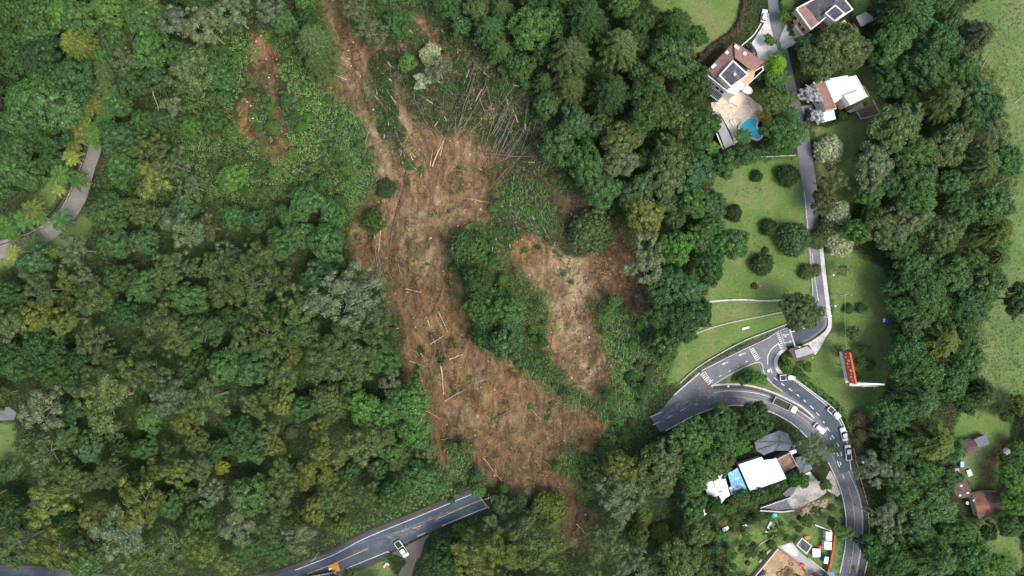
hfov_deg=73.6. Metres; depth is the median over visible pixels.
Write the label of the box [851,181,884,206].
broadleaf tree
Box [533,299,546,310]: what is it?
shrub
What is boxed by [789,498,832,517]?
rubble
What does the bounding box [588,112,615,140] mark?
broadleaf tree
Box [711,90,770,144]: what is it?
terrace
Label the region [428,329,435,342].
felled tree
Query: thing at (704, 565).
eucalyptus tree
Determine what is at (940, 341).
feathery tree
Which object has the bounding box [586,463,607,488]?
broadleaf tree
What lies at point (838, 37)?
broadleaf tree
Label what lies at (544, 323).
shrub
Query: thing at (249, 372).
broadleaf tree
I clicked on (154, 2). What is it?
palm tree
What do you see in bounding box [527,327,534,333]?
shrub
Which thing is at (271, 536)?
eucalyptus tree
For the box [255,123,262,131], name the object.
shrub
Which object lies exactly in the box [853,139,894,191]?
broadleaf tree
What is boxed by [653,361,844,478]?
lane line
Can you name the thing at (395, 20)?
broadleaf tree
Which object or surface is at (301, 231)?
broadleaf tree
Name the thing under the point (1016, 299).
broadleaf tree
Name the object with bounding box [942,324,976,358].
broadleaf tree
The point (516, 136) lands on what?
felled tree
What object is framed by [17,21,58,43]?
broadleaf tree
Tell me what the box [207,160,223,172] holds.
shrub
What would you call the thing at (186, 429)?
eucalyptus tree
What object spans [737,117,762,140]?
swimming pool
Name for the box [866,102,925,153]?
broadleaf tree
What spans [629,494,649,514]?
broadleaf tree
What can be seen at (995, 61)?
meadow
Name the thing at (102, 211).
broadleaf tree
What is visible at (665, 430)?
edge line
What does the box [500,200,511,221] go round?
felled tree
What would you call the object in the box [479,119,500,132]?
felled tree
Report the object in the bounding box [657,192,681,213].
broadleaf tree
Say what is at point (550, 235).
felled tree
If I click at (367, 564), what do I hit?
roadside drain
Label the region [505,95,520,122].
felled tree
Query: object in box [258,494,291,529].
eucalyptus tree
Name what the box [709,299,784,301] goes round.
stone wall
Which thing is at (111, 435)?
eucalyptus tree
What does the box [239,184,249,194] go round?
shrub
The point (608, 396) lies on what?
shrub
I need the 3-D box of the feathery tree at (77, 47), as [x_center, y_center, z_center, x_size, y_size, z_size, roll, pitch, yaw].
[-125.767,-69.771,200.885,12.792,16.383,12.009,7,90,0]
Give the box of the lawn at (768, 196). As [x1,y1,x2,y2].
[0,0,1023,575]
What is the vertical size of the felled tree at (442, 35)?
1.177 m
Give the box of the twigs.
[323,6,645,542]
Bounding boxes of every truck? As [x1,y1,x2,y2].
[308,571,335,575]
[772,397,797,412]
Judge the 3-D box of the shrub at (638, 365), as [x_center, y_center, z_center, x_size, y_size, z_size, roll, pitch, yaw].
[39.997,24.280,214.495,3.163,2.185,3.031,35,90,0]
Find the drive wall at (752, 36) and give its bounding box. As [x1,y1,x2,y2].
[741,23,760,45]
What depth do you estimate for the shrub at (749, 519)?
218.39 m
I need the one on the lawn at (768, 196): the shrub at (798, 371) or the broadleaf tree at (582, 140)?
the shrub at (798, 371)
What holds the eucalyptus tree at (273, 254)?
on the ground at (818, 472)
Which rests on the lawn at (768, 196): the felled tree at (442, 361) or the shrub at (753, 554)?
the shrub at (753, 554)
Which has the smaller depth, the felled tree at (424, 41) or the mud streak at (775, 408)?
the felled tree at (424, 41)
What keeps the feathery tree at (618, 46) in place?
on the ground at (818, 472)
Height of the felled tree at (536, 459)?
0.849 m
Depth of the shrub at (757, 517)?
217.13 m
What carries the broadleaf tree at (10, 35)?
on the ground at (818, 472)
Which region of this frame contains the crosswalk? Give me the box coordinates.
[701,333,783,384]
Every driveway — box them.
[747,14,777,66]
[780,22,795,47]
[787,472,825,509]
[826,471,839,495]
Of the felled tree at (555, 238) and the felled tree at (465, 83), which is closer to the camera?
the felled tree at (465, 83)
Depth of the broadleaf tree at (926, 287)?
199.97 m
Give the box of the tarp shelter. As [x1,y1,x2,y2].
[881,317,889,325]
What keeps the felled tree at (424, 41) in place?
on the ground at (818, 472)
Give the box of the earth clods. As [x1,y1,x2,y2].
[248,0,647,549]
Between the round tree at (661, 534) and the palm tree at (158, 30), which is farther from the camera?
the round tree at (661, 534)
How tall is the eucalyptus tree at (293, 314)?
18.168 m
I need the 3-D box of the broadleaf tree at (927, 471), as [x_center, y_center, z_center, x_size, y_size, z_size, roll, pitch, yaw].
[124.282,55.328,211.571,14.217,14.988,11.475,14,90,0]
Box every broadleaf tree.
[0,0,26,30]
[0,19,28,59]
[0,56,8,77]
[0,83,4,102]
[0,111,5,133]
[0,130,41,168]
[0,150,38,186]
[0,180,17,203]
[0,280,33,308]
[0,341,34,382]
[0,400,5,410]
[0,460,18,482]
[0,494,34,530]
[1,100,46,137]
[2,44,31,79]
[3,71,51,111]
[14,243,55,281]
[15,0,63,41]
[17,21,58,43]
[17,35,62,77]
[17,113,74,153]
[17,298,58,334]
[19,326,67,370]
[23,158,50,191]
[26,81,85,133]
[30,354,71,390]
[38,150,64,172]
[42,0,75,30]
[48,58,94,103]
[50,422,81,450]
[53,290,75,312]
[55,511,82,534]
[60,398,88,424]
[61,0,102,35]
[64,347,95,375]
[64,536,104,575]
[71,429,106,463]
[72,470,101,492]
[82,190,127,230]
[87,44,119,69]
[89,0,130,27]
[96,119,142,155]
[97,23,129,50]
[97,227,133,258]
[101,298,141,328]
[102,263,138,297]
[106,146,140,190]
[108,90,134,116]
[109,437,130,458]
[114,63,151,101]
[117,469,152,497]
[119,0,168,35]
[125,269,164,302]
[128,109,156,139]
[128,224,160,254]
[128,433,158,459]
[131,25,168,69]
[133,153,154,178]
[135,401,161,434]
[146,65,173,91]
[150,110,178,132]
[153,489,183,521]
[161,281,209,315]
[164,43,212,96]
[165,38,193,66]
[169,190,201,221]
[176,348,208,385]
[178,115,203,138]
[178,486,201,504]
[179,0,215,16]
[181,501,214,534]
[183,424,211,452]
[200,54,236,90]
[201,107,227,130]
[201,252,226,280]
[205,437,235,463]
[206,347,240,387]
[207,278,229,307]
[214,306,241,332]
[215,163,248,192]
[215,460,230,474]
[219,204,245,231]
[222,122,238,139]
[224,415,256,452]
[227,473,269,517]
[234,347,274,386]
[237,308,257,328]
[243,209,267,234]
[256,382,279,405]
[261,298,288,327]
[263,436,286,458]
[266,226,296,260]
[269,389,295,416]
[270,6,299,35]
[275,203,296,228]
[279,313,322,349]
[282,344,304,365]
[283,222,316,248]
[287,185,328,221]
[289,395,318,423]
[293,0,315,14]
[293,5,317,26]
[294,467,316,491]
[296,495,324,525]
[299,258,334,288]
[304,223,344,262]
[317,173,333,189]
[317,473,339,494]
[319,197,344,226]
[330,257,350,277]
[330,516,350,535]
[335,462,359,486]
[339,378,364,399]
[345,389,381,428]
[359,206,386,233]
[363,340,400,375]
[366,458,389,479]
[367,399,399,430]
[374,477,407,511]
[375,437,405,464]
[378,9,411,39]
[387,375,430,430]
[389,446,413,471]
[394,416,432,448]
[398,52,417,72]
[401,459,445,498]
[423,550,457,575]
[433,0,461,19]
[433,530,461,556]
[451,15,472,36]
[462,0,490,24]
[462,262,492,302]
[470,482,485,497]
[488,295,524,329]
[490,317,522,360]
[490,494,508,519]
[504,549,524,569]
[505,5,556,51]
[505,53,536,82]
[519,0,547,7]
[532,41,555,65]
[533,89,561,120]
[537,3,565,41]
[539,123,574,167]
[549,0,573,12]
[560,103,595,139]
[568,140,604,193]
[576,131,596,146]
[584,172,622,210]
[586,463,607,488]
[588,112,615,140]
[600,120,646,164]
[601,450,639,490]
[602,147,639,177]
[606,0,640,20]
[618,181,644,214]
[621,173,655,202]
[622,8,656,41]
[623,195,665,240]
[624,78,681,134]
[626,59,652,81]
[626,525,648,549]
[628,469,650,495]
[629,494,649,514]
[632,69,666,92]
[635,35,656,58]
[636,433,683,489]
[637,148,653,169]
[640,296,675,328]
[643,160,684,199]
[644,265,684,306]
[646,34,698,80]
[648,481,672,497]
[649,328,680,363]
[650,132,690,176]
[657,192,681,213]
[657,229,695,267]
[657,536,702,575]
[660,299,710,343]
[663,211,685,229]
[666,104,697,140]
[670,63,713,105]
[670,272,707,306]
[671,414,712,454]
[674,183,713,218]
[674,447,719,498]
[676,149,716,188]
[676,493,708,524]
[677,106,721,150]
[679,533,695,549]
[682,520,714,548]
[686,224,714,252]
[687,25,709,46]
[689,248,724,287]
[689,296,712,327]
[694,215,724,235]
[701,189,727,216]
[703,233,731,257]
[704,447,735,480]
[704,494,724,514]
[705,401,741,441]
[710,429,741,455]
[712,148,735,180]
[715,228,749,259]
[732,488,749,506]
[733,144,760,168]
[733,432,752,455]
[735,400,773,440]
[747,370,767,383]
[749,487,766,503]
[757,117,809,149]
[759,87,786,115]
[760,137,780,153]
[763,66,778,86]
[777,291,825,332]
[787,470,800,486]
[795,33,815,52]
[797,42,842,83]
[810,184,836,215]
[815,20,860,65]
[839,218,874,244]
[840,34,874,70]
[844,326,860,341]
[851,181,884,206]
[852,532,881,553]
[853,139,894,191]
[860,204,882,218]
[860,533,889,566]
[862,134,894,157]
[862,206,899,249]
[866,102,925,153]
[867,42,900,70]
[867,394,911,430]
[869,417,896,438]
[870,22,918,64]
[871,62,904,98]
[873,540,918,575]
[877,458,914,491]
[878,431,917,464]
[879,269,908,297]
[881,164,904,198]
[884,290,916,322]
[884,334,927,375]
[885,231,918,261]
[885,475,925,508]
[887,348,945,393]
[888,319,907,337]
[891,250,936,281]
[893,133,942,166]
[894,79,922,111]
[894,185,937,231]
[894,508,933,548]
[895,161,938,195]
[895,263,948,312]
[895,305,937,337]
[898,46,950,94]
[899,453,945,485]
[901,0,934,35]
[905,484,957,527]
[907,293,953,321]
[915,20,964,58]
[915,213,966,259]
[926,122,973,167]
[926,361,969,401]
[931,0,955,11]
[933,463,964,491]
[934,169,970,197]
[935,254,973,292]
[938,514,979,545]
[939,7,967,29]
[941,192,982,231]
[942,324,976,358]
[946,334,983,379]
[947,51,978,82]
[948,100,985,131]
[949,285,991,324]
[949,533,990,575]
[952,391,976,415]
[957,72,993,109]
[960,246,989,276]
[961,569,976,575]
[966,0,977,4]
[967,263,1008,302]
[974,183,1016,224]
[977,519,997,539]
[979,88,1005,126]
[987,552,1013,574]
[993,144,1023,176]
[993,514,1023,537]
[994,463,1023,494]
[996,491,1023,515]
[998,280,1023,319]
[999,453,1023,469]
[1006,394,1023,416]
[1006,439,1023,455]
[1012,568,1023,575]
[1016,527,1023,543]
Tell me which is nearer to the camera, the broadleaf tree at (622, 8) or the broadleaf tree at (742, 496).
the broadleaf tree at (622, 8)
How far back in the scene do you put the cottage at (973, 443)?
215.17 m
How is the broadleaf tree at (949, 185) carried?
on the ground at (818, 472)
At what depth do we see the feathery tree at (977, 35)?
198.19 m
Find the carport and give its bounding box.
[854,100,879,120]
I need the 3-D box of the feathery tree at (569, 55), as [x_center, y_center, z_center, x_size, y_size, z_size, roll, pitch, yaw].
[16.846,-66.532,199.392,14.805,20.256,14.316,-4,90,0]
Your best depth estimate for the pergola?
206.38 m
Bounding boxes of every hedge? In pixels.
[696,0,746,62]
[732,373,767,384]
[755,147,793,155]
[769,86,782,129]
[779,0,794,35]
[781,354,809,380]
[784,372,851,431]
[815,118,839,127]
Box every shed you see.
[706,481,718,500]
[713,475,729,502]
[727,468,746,494]
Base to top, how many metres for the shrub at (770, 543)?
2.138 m
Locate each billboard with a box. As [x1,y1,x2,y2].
[838,351,856,383]
[844,379,884,386]
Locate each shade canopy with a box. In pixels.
[751,428,791,454]
[793,456,811,474]
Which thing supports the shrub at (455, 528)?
on the ground at (818, 472)
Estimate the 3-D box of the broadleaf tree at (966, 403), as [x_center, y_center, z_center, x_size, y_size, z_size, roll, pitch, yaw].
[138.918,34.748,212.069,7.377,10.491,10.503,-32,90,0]
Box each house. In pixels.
[708,42,763,99]
[789,0,852,37]
[805,75,869,121]
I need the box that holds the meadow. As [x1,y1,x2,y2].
[959,0,1023,408]
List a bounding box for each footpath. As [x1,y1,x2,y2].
[802,248,831,347]
[811,338,824,357]
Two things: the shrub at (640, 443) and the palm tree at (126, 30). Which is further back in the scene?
the shrub at (640, 443)
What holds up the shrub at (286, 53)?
on the ground at (818, 472)
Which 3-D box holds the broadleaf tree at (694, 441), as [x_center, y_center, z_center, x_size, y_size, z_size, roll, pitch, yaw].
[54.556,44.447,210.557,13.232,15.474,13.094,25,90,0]
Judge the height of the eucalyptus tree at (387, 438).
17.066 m
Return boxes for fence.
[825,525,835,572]
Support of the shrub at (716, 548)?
on the ground at (818, 472)
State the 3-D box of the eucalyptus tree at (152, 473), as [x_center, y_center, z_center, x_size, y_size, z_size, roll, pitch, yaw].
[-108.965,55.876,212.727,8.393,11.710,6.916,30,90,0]
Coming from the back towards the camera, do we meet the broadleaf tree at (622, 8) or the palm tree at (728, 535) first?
the palm tree at (728, 535)
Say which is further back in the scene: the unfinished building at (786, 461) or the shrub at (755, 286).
the unfinished building at (786, 461)
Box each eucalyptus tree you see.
[0,306,22,343]
[0,385,18,403]
[0,525,43,571]
[8,427,66,485]
[16,383,63,431]
[19,270,64,305]
[23,483,82,529]
[25,524,78,572]
[41,306,86,338]
[46,450,86,492]
[54,374,82,397]
[56,264,76,293]
[58,231,96,269]
[71,369,134,434]
[73,266,101,287]
[74,280,120,316]
[74,316,114,356]
[77,500,114,529]
[78,526,94,539]
[79,359,106,384]
[87,506,148,572]
[91,342,124,370]
[93,450,127,489]
[102,421,126,442]
[105,45,145,77]
[106,357,138,387]
[113,472,164,532]
[115,543,155,575]
[122,132,170,165]
[123,197,154,224]
[129,336,154,360]
[133,197,162,227]
[134,359,174,392]
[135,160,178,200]
[140,294,184,339]
[140,456,169,480]
[143,523,191,575]
[145,252,184,290]
[148,375,195,417]
[152,144,191,177]
[155,458,193,490]
[156,3,199,38]
[158,93,184,116]
[159,206,175,229]
[160,439,184,462]
[162,211,204,256]
[162,324,193,357]
[169,410,199,434]
[177,174,203,202]
[178,6,226,45]
[179,531,219,567]
[180,257,202,277]
[180,310,224,348]
[181,454,214,486]
[184,371,231,425]
[189,42,230,69]
[191,206,220,241]
[197,477,225,508]
[203,0,251,28]
[210,91,231,103]
[213,240,241,264]
[213,550,239,575]
[215,253,276,318]
[217,502,255,546]
[228,325,251,354]
[231,540,264,568]
[236,440,265,464]
[238,238,273,273]
[239,394,266,417]
[243,314,285,360]
[250,242,279,272]
[251,518,282,545]
[254,416,280,449]
[256,0,284,23]
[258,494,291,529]
[260,477,297,508]
[263,542,295,566]
[266,359,296,396]
[269,453,298,486]
[270,262,296,292]
[274,522,318,554]
[275,282,317,324]
[296,435,346,484]
[300,259,386,329]
[305,341,349,384]
[308,417,334,440]
[312,318,370,358]
[316,480,353,520]
[328,567,358,575]
[329,340,377,389]
[335,427,383,471]
[342,0,368,23]
[348,290,391,336]
[352,19,393,45]
[353,421,395,453]
[354,480,386,513]
[361,308,390,351]
[378,368,403,398]
[413,73,432,89]
[415,439,436,462]
[424,55,456,83]
[450,542,495,575]
[456,527,486,555]
[481,514,504,535]
[482,531,517,573]
[505,506,542,553]
[506,495,526,514]
[515,525,576,572]
[580,516,626,568]
[586,564,607,575]
[594,473,649,524]
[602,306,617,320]
[604,508,623,526]
[608,539,649,575]
[621,231,664,284]
[645,556,664,575]
[693,558,719,575]
[789,431,826,465]
[797,84,822,101]
[810,108,824,124]
[815,164,850,193]
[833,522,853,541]
[851,449,899,488]
[865,497,907,547]
[886,208,929,243]
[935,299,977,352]
[969,118,1007,151]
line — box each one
[296,254,862,572]
[308,499,481,573]
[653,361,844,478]
[737,396,854,572]
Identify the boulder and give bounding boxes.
[1002,447,1008,453]
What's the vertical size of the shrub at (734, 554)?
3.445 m
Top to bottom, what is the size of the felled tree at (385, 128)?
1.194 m
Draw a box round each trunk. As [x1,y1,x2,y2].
[389,171,405,243]
[440,366,443,394]
[458,74,475,126]
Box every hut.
[794,536,811,553]
[821,539,831,549]
[821,555,828,563]
[823,530,831,540]
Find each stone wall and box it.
[696,311,781,333]
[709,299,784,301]
[711,155,795,160]
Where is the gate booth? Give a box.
[789,345,815,360]
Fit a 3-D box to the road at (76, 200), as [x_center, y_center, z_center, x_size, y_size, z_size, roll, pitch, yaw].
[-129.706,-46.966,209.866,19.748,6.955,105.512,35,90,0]
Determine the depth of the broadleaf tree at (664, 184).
197.54 m
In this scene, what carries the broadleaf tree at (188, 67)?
on the ground at (818, 472)
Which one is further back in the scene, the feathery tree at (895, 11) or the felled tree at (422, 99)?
the felled tree at (422, 99)
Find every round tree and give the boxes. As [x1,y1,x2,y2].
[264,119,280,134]
[308,379,347,421]
[376,177,396,198]
[418,41,441,65]
[447,229,488,271]
[461,283,510,327]
[471,316,510,351]
[529,489,566,528]
[567,206,614,253]
[635,509,652,526]
[650,521,669,542]
[724,495,738,507]
[725,204,741,222]
[749,253,774,277]
[760,217,778,235]
[774,164,800,188]
[775,222,811,257]
[797,263,815,279]
[807,229,825,249]
[812,134,842,164]
[816,218,842,240]
[821,199,851,225]
[824,226,853,257]
[851,409,870,426]
[854,426,871,441]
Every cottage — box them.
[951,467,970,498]
[962,434,988,455]
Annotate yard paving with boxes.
[777,542,824,575]
[801,105,817,120]
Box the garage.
[851,12,873,27]
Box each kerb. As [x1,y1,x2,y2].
[0,138,89,244]
[701,328,787,370]
[711,383,814,417]
[713,362,781,390]
[750,535,775,558]
[774,346,786,374]
[794,379,847,434]
[804,192,812,295]
[819,249,827,317]
[854,449,867,503]
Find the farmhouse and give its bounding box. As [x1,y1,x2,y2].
[969,491,1004,518]
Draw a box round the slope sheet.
[783,486,797,496]
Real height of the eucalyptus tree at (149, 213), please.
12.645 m
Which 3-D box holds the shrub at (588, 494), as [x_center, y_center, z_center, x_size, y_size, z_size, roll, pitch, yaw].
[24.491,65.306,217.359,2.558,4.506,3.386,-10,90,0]
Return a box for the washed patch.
[782,543,797,555]
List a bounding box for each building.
[736,456,785,490]
[772,449,809,475]
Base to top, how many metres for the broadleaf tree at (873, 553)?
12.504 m
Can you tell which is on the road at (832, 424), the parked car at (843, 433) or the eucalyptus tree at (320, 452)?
the parked car at (843, 433)
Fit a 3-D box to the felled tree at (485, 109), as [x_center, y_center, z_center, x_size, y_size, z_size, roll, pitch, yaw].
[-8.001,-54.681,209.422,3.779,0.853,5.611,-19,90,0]
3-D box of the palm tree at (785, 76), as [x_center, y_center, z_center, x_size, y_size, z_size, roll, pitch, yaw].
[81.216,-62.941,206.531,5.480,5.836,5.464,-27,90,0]
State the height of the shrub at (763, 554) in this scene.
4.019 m
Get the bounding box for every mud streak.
[386,512,440,541]
[664,391,788,417]
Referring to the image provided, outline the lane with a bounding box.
[393,534,429,575]
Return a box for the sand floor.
[763,549,805,575]
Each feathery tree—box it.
[60,29,99,69]
[295,23,341,66]
[304,52,337,81]
[473,15,507,48]
[486,39,514,67]
[488,0,514,31]
[532,72,554,95]
[544,34,593,82]
[553,71,586,105]
[562,0,608,46]
[583,72,631,118]
[595,27,640,71]
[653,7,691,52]
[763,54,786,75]
[872,0,916,30]
[878,375,940,422]
[903,415,954,460]
[904,527,956,575]
[911,319,961,361]
[920,80,965,124]
[939,432,966,462]
[949,145,1001,184]
[957,18,995,55]
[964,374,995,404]
[970,215,1015,247]
[985,248,1007,267]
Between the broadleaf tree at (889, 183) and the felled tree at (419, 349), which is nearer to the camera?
the broadleaf tree at (889, 183)
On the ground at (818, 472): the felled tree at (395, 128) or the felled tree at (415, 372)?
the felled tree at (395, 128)
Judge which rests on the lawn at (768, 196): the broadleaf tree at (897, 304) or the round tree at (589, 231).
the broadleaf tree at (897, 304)
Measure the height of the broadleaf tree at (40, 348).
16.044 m
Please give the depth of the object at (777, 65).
201.53 m
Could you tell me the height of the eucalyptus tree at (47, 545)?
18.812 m
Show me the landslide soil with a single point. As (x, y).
(441, 226)
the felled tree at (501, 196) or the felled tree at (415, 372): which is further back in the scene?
the felled tree at (415, 372)
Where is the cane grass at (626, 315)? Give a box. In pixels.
[330,107,652,500]
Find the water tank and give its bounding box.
[958,460,963,466]
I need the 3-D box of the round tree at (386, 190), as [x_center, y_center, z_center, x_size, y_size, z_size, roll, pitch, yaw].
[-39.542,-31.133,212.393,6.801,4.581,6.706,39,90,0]
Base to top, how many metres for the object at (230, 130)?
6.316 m
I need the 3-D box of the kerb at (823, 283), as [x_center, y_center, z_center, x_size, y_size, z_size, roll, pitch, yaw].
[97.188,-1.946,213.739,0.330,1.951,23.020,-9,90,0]
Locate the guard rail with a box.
[680,323,787,382]
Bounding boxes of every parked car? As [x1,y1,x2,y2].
[394,540,408,557]
[746,43,756,55]
[757,569,766,575]
[760,9,767,22]
[779,374,795,380]
[803,108,811,122]
[813,422,825,433]
[827,406,840,419]
[839,427,847,441]
[844,445,851,460]
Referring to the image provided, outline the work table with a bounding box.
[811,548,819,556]
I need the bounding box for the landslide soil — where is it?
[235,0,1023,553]
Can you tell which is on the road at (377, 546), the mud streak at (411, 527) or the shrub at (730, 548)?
the mud streak at (411, 527)
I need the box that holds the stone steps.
[765,521,772,532]
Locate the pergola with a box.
[710,88,723,103]
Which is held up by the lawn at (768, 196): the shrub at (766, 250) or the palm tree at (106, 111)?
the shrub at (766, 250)
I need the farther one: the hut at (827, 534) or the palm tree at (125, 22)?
the hut at (827, 534)
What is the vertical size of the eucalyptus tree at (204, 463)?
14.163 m
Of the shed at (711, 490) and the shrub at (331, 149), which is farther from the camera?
the shed at (711, 490)
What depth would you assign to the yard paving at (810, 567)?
221.05 m
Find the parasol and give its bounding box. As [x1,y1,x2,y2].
[741,85,752,93]
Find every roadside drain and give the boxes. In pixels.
[0,143,87,240]
[0,489,470,575]
[338,554,387,575]
[697,327,779,369]
[713,386,810,416]
[852,450,867,575]
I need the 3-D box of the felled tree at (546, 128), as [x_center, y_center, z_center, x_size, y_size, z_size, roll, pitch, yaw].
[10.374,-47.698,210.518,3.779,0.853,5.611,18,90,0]
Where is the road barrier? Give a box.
[25,165,81,235]
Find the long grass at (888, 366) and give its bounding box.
[0,0,1023,575]
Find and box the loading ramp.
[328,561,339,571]
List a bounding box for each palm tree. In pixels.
[0,217,22,240]
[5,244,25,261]
[10,232,23,244]
[14,210,35,232]
[21,197,50,219]
[21,232,47,249]
[33,210,49,226]
[41,245,58,262]
[50,164,75,188]
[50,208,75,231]
[52,183,70,197]
[61,148,84,166]
[64,123,83,134]
[65,130,87,152]
[69,170,91,191]
[78,102,95,122]
[78,120,92,136]
[82,125,100,150]
[83,95,102,117]
[85,82,103,102]
[87,120,109,143]
[92,59,108,80]
[93,75,115,89]
[94,111,114,122]
[99,96,114,119]
[101,84,119,108]
[102,67,118,80]
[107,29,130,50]
[115,17,128,28]
[124,26,136,34]
[144,0,164,8]
[149,19,169,39]
[704,141,721,157]
[711,512,721,517]
[721,532,730,540]
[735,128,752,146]
[772,47,788,59]
[778,69,792,85]
[782,90,797,106]
[784,106,799,119]
[799,130,810,141]
[829,344,843,356]
[978,530,997,542]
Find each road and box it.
[0,0,143,258]
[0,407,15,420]
[0,493,487,575]
[651,0,863,575]
[652,396,854,575]
[772,373,850,472]
[791,318,824,343]
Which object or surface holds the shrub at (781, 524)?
on the lawn at (768, 196)
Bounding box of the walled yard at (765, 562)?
[752,547,825,575]
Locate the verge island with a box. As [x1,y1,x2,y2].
[713,364,781,392]
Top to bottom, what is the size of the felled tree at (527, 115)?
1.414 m
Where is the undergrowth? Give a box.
[0,0,1023,575]
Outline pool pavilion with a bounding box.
[712,112,733,148]
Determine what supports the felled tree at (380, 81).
on the ground at (818, 472)
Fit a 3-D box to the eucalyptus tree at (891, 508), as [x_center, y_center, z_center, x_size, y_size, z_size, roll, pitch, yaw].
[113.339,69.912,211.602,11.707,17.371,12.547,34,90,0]
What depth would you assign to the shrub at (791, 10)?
203.92 m
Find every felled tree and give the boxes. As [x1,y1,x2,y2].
[338,249,353,262]
[353,232,362,247]
[368,59,395,81]
[369,78,380,94]
[372,67,386,90]
[374,47,391,66]
[375,93,387,115]
[377,114,393,140]
[378,99,400,120]
[380,77,395,103]
[386,112,392,125]
[387,122,406,136]
[389,51,400,68]
[395,139,408,155]
[397,134,414,157]
[399,37,411,50]
[402,160,418,170]
[408,31,422,43]
[413,364,422,378]
[414,89,432,106]
[417,343,423,356]
[418,165,425,174]
[419,29,427,46]
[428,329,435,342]
[431,112,449,126]
[433,99,449,121]
[435,350,447,366]
[438,78,461,102]
[439,29,457,53]
[446,50,466,73]
[447,41,460,50]
[451,69,476,92]
[454,96,471,110]
[460,28,481,57]
[462,92,479,115]
[464,49,493,77]
[469,222,477,232]
[476,65,498,91]
[478,167,492,179]
[479,103,494,123]
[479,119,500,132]
[480,102,493,115]
[483,89,494,105]
[486,229,499,251]
[488,187,504,208]
[492,77,519,91]
[492,224,502,240]
[496,79,512,104]
[497,66,510,85]
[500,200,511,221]
[501,224,516,249]
[502,119,520,137]
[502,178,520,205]
[503,124,520,140]
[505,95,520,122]
[506,132,521,153]
[506,224,519,242]
[514,117,523,133]
[515,154,533,169]
[518,107,532,129]
[518,196,537,220]
[520,122,539,148]
[526,102,539,117]
[527,202,541,218]
[530,451,540,465]
[535,210,548,227]
[540,124,548,137]
[542,228,554,249]
[547,401,556,409]
[553,233,560,245]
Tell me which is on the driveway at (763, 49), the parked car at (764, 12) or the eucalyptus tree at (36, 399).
the parked car at (764, 12)
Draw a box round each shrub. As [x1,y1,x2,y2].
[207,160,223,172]
[213,130,224,138]
[216,198,224,206]
[232,52,241,60]
[234,148,247,161]
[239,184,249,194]
[248,79,257,87]
[249,200,257,208]
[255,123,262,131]
[255,160,270,171]
[260,185,269,194]
[261,94,269,102]
[267,104,274,112]
[267,166,279,178]
[268,37,279,45]
[279,93,293,106]
[283,49,291,56]
[285,147,297,157]
[285,425,298,438]
[288,110,300,121]
[296,120,307,131]
[300,97,308,105]
[303,113,313,122]
[309,163,319,173]
[321,333,331,342]
[323,94,331,102]
[327,147,334,152]
[333,194,344,206]
[334,152,344,163]
[337,118,344,129]
[339,162,352,175]
[347,174,356,182]
[355,140,363,148]
[359,130,365,136]
[361,157,369,165]
[377,5,386,12]
[390,39,399,47]
[390,328,397,336]
[408,20,416,29]
[427,492,436,502]
[443,125,452,136]
[447,336,455,348]
[448,497,454,503]
[449,263,460,274]
[449,442,457,450]
[451,523,464,535]
[454,485,466,495]
[457,441,469,454]
[470,469,483,482]
[477,126,489,136]
[486,488,493,495]
[487,253,496,263]
[488,204,496,211]
[495,200,502,207]
[497,64,509,78]
[498,142,509,153]
[498,274,508,284]
[498,484,508,493]
[514,360,521,367]
[520,80,531,89]
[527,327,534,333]
[529,335,537,340]
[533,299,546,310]
[534,358,540,363]
[537,336,549,347]
[540,320,547,326]
[543,409,550,421]
[553,462,561,470]
[561,389,573,402]
[565,175,575,186]
[585,490,593,499]
[587,299,595,310]
[593,314,603,325]
[599,330,606,336]
[603,390,615,403]
[608,294,621,305]
[614,416,623,425]
[619,433,631,443]
[624,370,636,382]
[626,339,637,349]
[627,417,637,428]
[634,360,644,369]
[634,437,646,449]
[635,319,643,330]
[635,383,648,395]
[637,399,647,407]
[641,377,651,384]
[642,336,648,343]
[644,364,654,375]
[648,347,653,353]
[711,543,723,554]
[713,527,721,541]
[715,558,720,565]
[721,568,733,575]
[723,503,736,514]
[725,545,733,552]
[727,516,738,527]
[729,551,737,559]
[729,562,737,570]
[737,544,749,552]
[738,376,746,385]
[738,532,751,544]
[739,525,748,533]
[742,369,751,383]
[744,515,755,524]
[744,551,750,558]
[749,541,756,549]
[750,170,762,181]
[751,282,758,289]
[751,551,756,558]
[754,513,761,521]
[756,72,763,80]
[758,111,772,122]
[758,549,766,559]
[762,247,768,252]
[762,526,777,538]
[763,33,777,45]
[767,540,776,549]
[768,81,785,92]
[768,485,781,497]
[775,519,783,530]
[776,10,791,21]
[779,478,788,488]
[780,358,794,372]
[783,533,790,541]
[788,8,794,19]
[792,365,802,375]
[793,525,804,532]
[799,473,809,488]
[799,513,813,527]
[802,360,811,371]
[808,505,823,517]
[811,264,821,276]
[819,477,832,490]
[827,442,838,452]
[827,504,835,511]
[827,515,838,527]
[829,70,838,77]
[836,263,849,276]
[837,111,848,121]
[843,104,853,110]
[843,303,854,313]
[843,349,855,360]
[854,356,867,367]
[855,371,861,381]
[856,303,867,313]
[857,344,870,353]
[866,359,875,371]
[999,408,1015,422]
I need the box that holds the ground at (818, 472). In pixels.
[0,0,1023,575]
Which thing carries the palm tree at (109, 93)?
on the ground at (818, 472)
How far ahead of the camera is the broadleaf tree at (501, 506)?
212.47 m
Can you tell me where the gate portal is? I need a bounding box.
[789,328,799,347]
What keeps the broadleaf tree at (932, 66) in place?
on the ground at (818, 472)
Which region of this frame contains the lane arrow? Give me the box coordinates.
[722,334,792,364]
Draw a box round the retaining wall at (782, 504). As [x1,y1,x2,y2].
[759,496,793,512]

